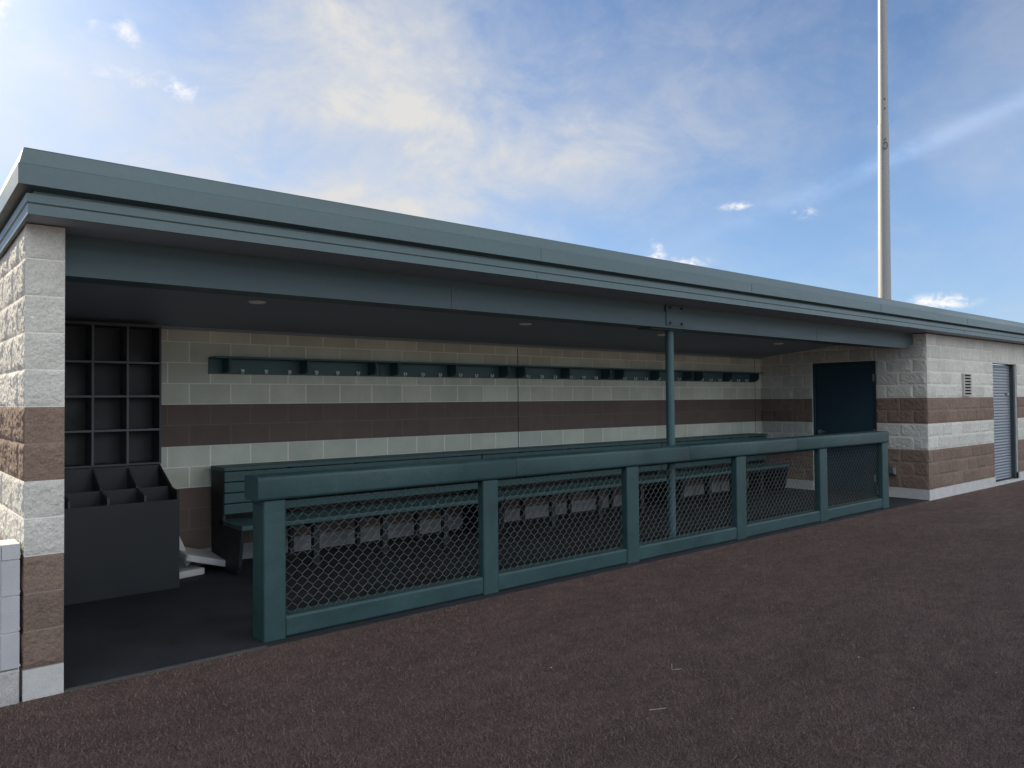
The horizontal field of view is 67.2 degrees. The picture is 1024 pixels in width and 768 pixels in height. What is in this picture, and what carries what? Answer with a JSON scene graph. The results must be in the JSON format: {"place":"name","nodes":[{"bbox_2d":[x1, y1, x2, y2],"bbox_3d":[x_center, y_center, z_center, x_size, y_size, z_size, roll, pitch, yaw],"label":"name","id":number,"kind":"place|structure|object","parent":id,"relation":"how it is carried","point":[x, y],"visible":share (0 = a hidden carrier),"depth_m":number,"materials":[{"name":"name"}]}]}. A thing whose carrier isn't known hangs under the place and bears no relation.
{"place":"outdoors","nodes":[
{"label":"outdoors","id":0,"kind":"place"},
{"bbox_2d":[64,487,928,688],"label":"dugout floor","id":1,"kind":"structure","parent":0,"point":[208,613],"depth_m":6.77,"materials":[{"name":"concrete"}]},
{"bbox_2d":[64,464,179,605],"bbox_3d":[-3.605,1.246,6.577,1.225,1.032,0.819,1,-2,-40],"label":"equipment bin","id":2,"kind":"object","parent":1,"relation":"on","point":[121,531],"visible":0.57,"depth_m":6.44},
{"bbox_2d":[64,321,161,468],"bbox_3d":[-3.793,0.099,6.819,1.237,1.270,0.258,1,-2,-40],"label":"cubby shelf","id":3,"kind":"object","parent":2,"relation":"on","point":[112,394],"visible":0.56,"depth_m":7.03,"materials":[{"name":"black wood"}]},
{"bbox_2d":[179,564,204,578],"bbox_3d":[-3.122,1.739,7.126,0.380,0.062,0.400,-1,-2,38],"label":"base pad","id":4,"kind":"object","parent":1,"relation":"on","point":[189,570],"visible":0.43,"depth_m":7.09,"materials":[{"name":"white plastic"}]},
{"bbox_2d":[179,536,190,565],"bbox_3d":[-3.214,1.523,7.244,0.340,0.400,0.060,-1,25,30],"label":"base pad","id":5,"kind":"object","parent":4,"relation":"on","point":[182,562],"visible":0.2,"depth_m":7.20,"materials":[{"name":"white plastic"}]},
{"bbox_2d":[179,547,224,566],"bbox_3d":[-2.953,1.632,7.306,0.400,0.060,0.460,8,-12,43],"label":"base pad","id":6,"kind":"object","parent":1,"relation":"on","point":[199,556],"visible":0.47,"depth_m":7.18,"materials":[{"name":"white plastic"}]},
{"bbox_2d":[211,450,504,574],"bbox_3d":[-1.520,1.293,8.280,3.110,0.975,0.790,1,-2,-40],"label":"bench","id":7,"kind":"object","parent":1,"relation":"on","point":[227,539],"visible":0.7,"depth_m":7.93,"materials":[{"name":"plastic"}]},
{"bbox_2d":[244,431,888,641],"bbox_3d":[1.824,1.199,8.189,9.368,1.097,0.237,1,-2,-40],"label":"padded fence","id":8,"kind":"object","parent":1,"relation":"on","point":[269,495],"visible":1,"depth_m":6.43,"materials":[{"name":"metal"}]},
{"bbox_2d":[467,439,684,533],"bbox_3d":[0.968,1.316,10.398,3.419,0.975,0.790,1,-2,-40],"label":"bench","id":9,"kind":"object","parent":1,"relation":"on","point":[582,447],"visible":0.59,"depth_m":10.26,"materials":[{"name":"plastic"}]},
{"bbox_2d":[645,433,789,506],"bbox_3d":[3.370,1.339,12.444,2.885,0.975,0.790,1,-2,-40],"label":"bench","id":10,"kind":"object","parent":1,"relation":"on","point":[714,471],"visible":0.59,"depth_m":12.64,"materials":[{"name":"plastic"}]},
{"bbox_2d":[0,480,1023,767],"bbox_3d":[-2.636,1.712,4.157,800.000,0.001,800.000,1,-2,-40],"label":"ground","id":11,"kind":"structure","parent":0,"point":[996,510],"depth_m":4.51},
{"bbox_2d":[0,539,19,706],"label":"block wall","id":12,"kind":"structure","parent":11,"relation":"on","point":[9,611],"depth_m":4.12,"materials":[{"name":"white concrete"}]},
{"bbox_2d":[64,645,267,692],"bbox_3d":[-2.051,1.714,4.667,1.167,0.006,0.040,1,-2,-40],"label":"edge strip","id":13,"kind":"object","parent":11,"relation":"on","point":[158,670],"visible":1,"depth_m":4.62,"materials":[{"name":"concrete"}]},
{"bbox_2d":[0,147,1023,701],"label":"dugout building","id":14,"kind":"structure","parent":11,"relation":"on","point":[200,271],"depth_m":7.86,"materials":[{"name":"concrete"}]},
{"bbox_2d":[208,356,387,376],"bbox_3d":[-2.211,-0.180,8.209,1.937,0.169,0.214,1,-2,-40],"label":"hook shelf","id":15,"kind":"object","parent":14,"relation":"attached to","point":[265,366],"visible":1,"depth_m":8.15,"materials":[{"name":"plastic"}]},
{"bbox_2d":[379,361,517,377],"bbox_3d":[-0.732,-0.166,9.468,1.937,0.169,0.214,1,-2,-40],"label":"hook shelf","id":16,"kind":"object","parent":14,"relation":"attached to","point":[421,369],"visible":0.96,"depth_m":9.42,"materials":[{"name":"plastic"}]},
{"bbox_2d":[508,365,617,379],"bbox_3d":[0.747,-0.152,10.728,1.937,0.169,0.214,1,-2,-40],"label":"hook shelf","id":17,"kind":"object","parent":14,"relation":"attached to","point":[550,372],"visible":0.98,"depth_m":10.69,"materials":[{"name":"plastic"}]},
{"bbox_2d":[608,368,697,380],"bbox_3d":[2.227,-0.138,11.987,1.937,0.169,0.214,1,-2,-40],"label":"hook shelf","id":18,"kind":"object","parent":14,"relation":"attached to","point":[644,374],"visible":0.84,"depth_m":11.93,"materials":[{"name":"plastic"}]},
{"bbox_2d":[689,371,763,381],"bbox_3d":[3.706,-0.124,13.247,1.937,0.169,0.214,1,-2,-40],"label":"hook shelf","id":19,"kind":"object","parent":14,"relation":"attached to","point":[714,376],"visible":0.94,"depth_m":13.23,"materials":[{"name":"plastic"}]},
{"bbox_2d":[816,363,875,493],"bbox_3d":[5.590,0.737,12.939,0.121,2.142,1.024,1,-2,-40],"label":"door","id":20,"kind":"structure","parent":14,"relation":"in","point":[845,399],"depth_m":12.92,"materials":[{"name":"paint"}]},
{"bbox_2d":[889,466,897,474],"bbox_3d":[6.054,1.379,12.252,0.105,0.130,0.110,1,-2,-40],"label":"outlet box","id":21,"kind":"object","parent":14,"relation":"attached to","point":[893,470],"visible":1,"depth_m":12.22,"materials":[{"name":"metal"}]},
{"bbox_2d":[0,520,1023,767],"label":"turf fibre","id":22,"kind":"object","parent":11,"relation":"on","point":[528,710],"visible":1,"depth_m":4.19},
{"bbox_2d":[878,0,890,299],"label":"light pole","id":23,"kind":"object","parent":11,"relation":"on","point":[884,267],"visible":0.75,"depth_m":24.40,"materials":[{"name":"grey metal"}]},
{"bbox_2d":[0,0,1023,364],"label":"sky","id":24,"kind":"structure","parent":0,"point":[738,136],"materials":[{"name":"blue"}]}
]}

